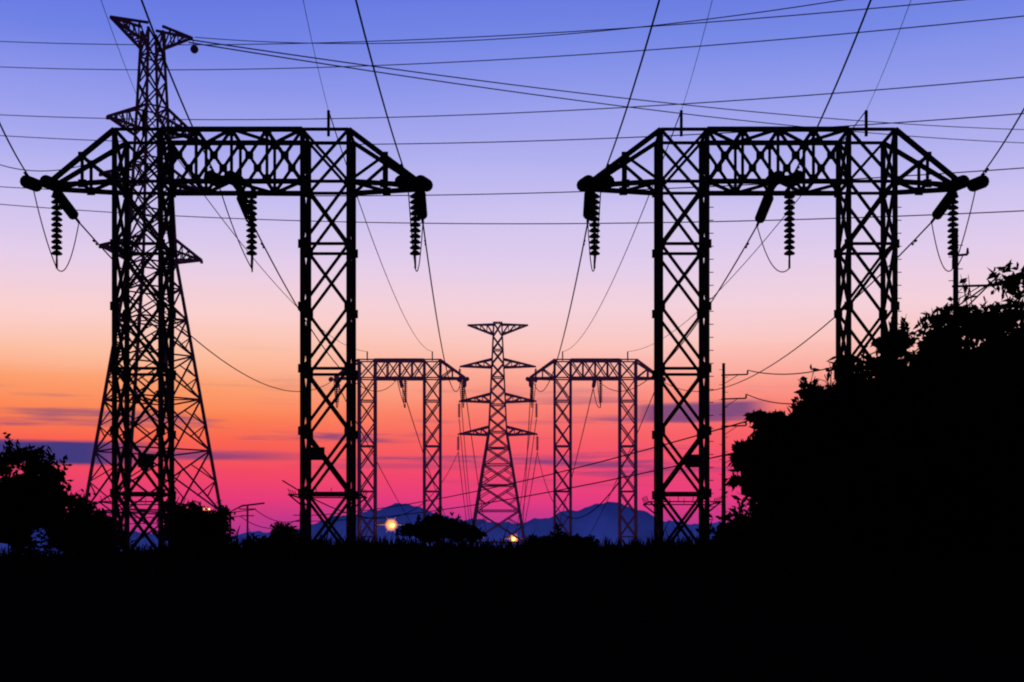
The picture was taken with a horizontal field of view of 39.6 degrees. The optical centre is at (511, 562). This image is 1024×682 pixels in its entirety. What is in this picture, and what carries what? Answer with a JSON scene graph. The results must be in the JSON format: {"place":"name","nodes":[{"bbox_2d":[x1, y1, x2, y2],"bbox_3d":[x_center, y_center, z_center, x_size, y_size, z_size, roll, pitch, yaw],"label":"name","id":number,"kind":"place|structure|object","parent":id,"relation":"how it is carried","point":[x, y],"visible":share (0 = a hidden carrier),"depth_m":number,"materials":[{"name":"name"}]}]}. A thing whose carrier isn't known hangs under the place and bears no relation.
{"place":"outdoors","nodes":[
{"label":"outdoors","id":0,"kind":"place"},
{"bbox_2d":[0,502,716,555],"bbox_3d":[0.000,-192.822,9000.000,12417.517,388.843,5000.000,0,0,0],"label":"mountain","id":1,"kind":"structure","parent":0,"point":[606,525],"depth_m":8234.46,"materials":[{"name":"grey"}]},
{"bbox_2d":[117,421,744,528],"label":"distribution line","id":2,"kind":"object","parent":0,"point":[500,486],"visible":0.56,"depth_m":128.28,"materials":[{"name":"metal"}]},
{"bbox_2d":[0,544,1023,681],"bbox_3d":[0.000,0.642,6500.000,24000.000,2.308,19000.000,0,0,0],"label":"ground","id":3,"kind":"structure","parent":0,"point":[396,618],"depth_m":24.62,"materials":[{"name":"black plant"}]},
{"bbox_2d":[0,432,96,550],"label":"tree","id":4,"kind":"object","parent":3,"relation":"on","point":[34,495],"visible":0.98,"depth_m":60.94,"materials":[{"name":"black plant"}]},
{"bbox_2d":[24,489,134,554],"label":"tree","id":5,"kind":"object","parent":3,"relation":"on","point":[96,526],"visible":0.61,"depth_m":78.91,"materials":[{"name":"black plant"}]},
{"bbox_2d":[85,15,220,545],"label":"tower","id":6,"kind":"structure","parent":3,"relation":"on","point":[141,39],"depth_m":99.67,"materials":[{"name":"metal"}]},
{"bbox_2d":[8,506,299,550],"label":"distant poles","id":7,"kind":"object","parent":3,"relation":"on","point":[247,509],"visible":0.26,"depth_m":169.94,"materials":[{"name":"black wood"}]},
{"bbox_2d":[156,498,237,548],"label":"tree","id":8,"kind":"object","parent":3,"relation":"on","point":[198,523],"visible":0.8,"depth_m":88.54,"materials":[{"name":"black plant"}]},
{"bbox_2d":[20,110,432,552],"bbox_3d":[-9.700,-6.925,50.001,13.948,17.950,6.817,0,0,0],"label":"gantry","id":9,"kind":"object","parent":3,"relation":"on","point":[419,186],"visible":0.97,"depth_m":49.39,"materials":[{"name":"metal"}]},
{"bbox_2d":[229,502,264,543],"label":"unlit street lamp","id":10,"kind":"object","parent":3,"relation":"on","point":[242,506],"visible":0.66,"depth_m":119.94,"materials":[{"name":"metal"}]},
{"bbox_2d":[242,522,314,543],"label":"tree","id":11,"kind":"object","parent":3,"relation":"on","point":[285,533],"visible":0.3,"depth_m":138.30,"materials":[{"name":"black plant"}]},
{"bbox_2d":[1,538,616,554],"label":"scrub bank","id":12,"kind":"structure","parent":3,"relation":"on","point":[43,546],"depth_m":36.59,"materials":[{"name":"black plant"}]},
{"bbox_2d":[202,506,513,545],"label":"street lamp posts","id":13,"kind":"object","parent":3,"relation":"on","point":[392,523],"visible":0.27,"depth_m":149.94,"materials":[{"name":"metal"}]},
{"bbox_2d":[328,351,468,545],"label":"gantry","id":14,"kind":"object","parent":3,"relation":"on","point":[402,378],"visible":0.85,"depth_m":141.14,"materials":[{"name":"metal"}]},
{"bbox_2d":[395,506,487,545],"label":"tree","id":15,"kind":"object","parent":3,"relation":"on","point":[436,525],"visible":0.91,"depth_m":107.91,"materials":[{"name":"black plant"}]},
{"bbox_2d":[457,322,538,544],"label":"tower","id":16,"kind":"structure","parent":3,"relation":"on","point":[491,432],"depth_m":159.45,"materials":[{"name":"black metal"}]},
{"bbox_2d":[0,522,1023,567],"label":"grass","id":17,"kind":"structure","parent":3,"relation":"on","point":[278,545],"depth_m":31.45,"materials":[{"name":"black plant"}]},
{"bbox_2d":[0,0,1023,545],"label":"conductors","id":18,"kind":"object","parent":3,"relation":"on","point":[578,266],"visible":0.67,"depth_m":59.60,"materials":[{"name":"metal"}]},
{"bbox_2d":[525,521,598,546],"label":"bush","id":19,"kind":"object","parent":3,"relation":"on","point":[560,536],"visible":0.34,"depth_m":124.23,"materials":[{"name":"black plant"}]},
{"bbox_2d":[525,351,665,544],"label":"gantry","id":20,"kind":"object","parent":3,"relation":"on","point":[594,377],"visible":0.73,"depth_m":141.14,"materials":[{"name":"metal"}]},
{"bbox_2d":[719,363,748,522],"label":"pole","id":21,"kind":"object","parent":3,"relation":"on","point":[723,459],"visible":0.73,"depth_m":94.91,"materials":[{"name":"concrete"}]},
{"bbox_2d":[727,409,792,512],"bbox_3d":[6.089,-0.970,33.949,1.929,5.541,1.776,0,0,0],"label":"tree","id":22,"kind":"object","parent":3,"relation":"on","point":[748,470],"visible":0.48,"depth_m":33.71,"materials":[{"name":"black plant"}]},
{"bbox_2d":[577,110,988,544],"bbox_3d":[9.200,-6.925,50.001,13.948,17.950,6.817,0,0,0],"label":"gantry","id":23,"kind":"object","parent":3,"relation":"on","point":[589,186],"visible":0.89,"depth_m":49.38,"materials":[{"name":"metal"}]},
{"bbox_2d":[741,365,862,510],"bbox_3d":[6.935,-1.425,32.972,3.054,6.451,2.628,0,0,0],"label":"tree","id":24,"kind":"object","parent":3,"relation":"on","point":[807,419],"visible":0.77,"depth_m":32.38,"materials":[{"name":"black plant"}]},
{"bbox_2d":[676,332,1023,564],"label":"understorey","id":25,"kind":"object","parent":3,"relation":"on","point":[847,512],"visible":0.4,"depth_m":31.14,"materials":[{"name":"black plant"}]},
{"bbox_2d":[818,314,933,546],"bbox_3d":[8.711,-1.879,32.211,3.819,7.359,3.540,0,0,-21],"label":"tree","id":26,"kind":"object","parent":3,"relation":"on","point":[856,378],"visible":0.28,"depth_m":31.61,"materials":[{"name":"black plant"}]},
{"bbox_2d":[841,260,1023,562],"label":"tree","id":27,"kind":"object","parent":3,"relation":"on","point":[961,419],"visible":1,"depth_m":29.14,"materials":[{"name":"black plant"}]},
{"bbox_2d":[949,228,996,311],"bbox_3d":[19.451,-6.105,60.000,2.070,16.009,0.340,0,0,0],"label":"pole","id":28,"kind":"object","parent":3,"relation":"on","point":[955,285],"visible":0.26,"depth_m":59.94,"materials":[{"name":"concrete"}]},
{"bbox_2d":[746,278,1020,403],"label":"pole wires","id":29,"kind":"object","parent":28,"relation":"attached to","point":[982,289],"visible":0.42,"depth_m":81.13,"materials":[{"name":"metal"}]},
{"bbox_2d":[0,0,1023,223],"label":"crossing wires","id":30,"kind":"object","parent":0,"point":[231,45],"visible":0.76,"depth_m":98.72,"materials":[{"name":"metal"}]},
{"bbox_2d":[0,0,1023,535],"label":"sky","id":31,"kind":"structure","parent":0,"point":[56,326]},
{"bbox_2d":[820,363,835,386],"bbox_3d":[7.658,-3.989,33.422,1.059,1.465,0.438,0,0,0],"label":"dead tree limb","id":32,"kind":"object","parent":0,"point":[830,379],"visible":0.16,"depth_m":33.48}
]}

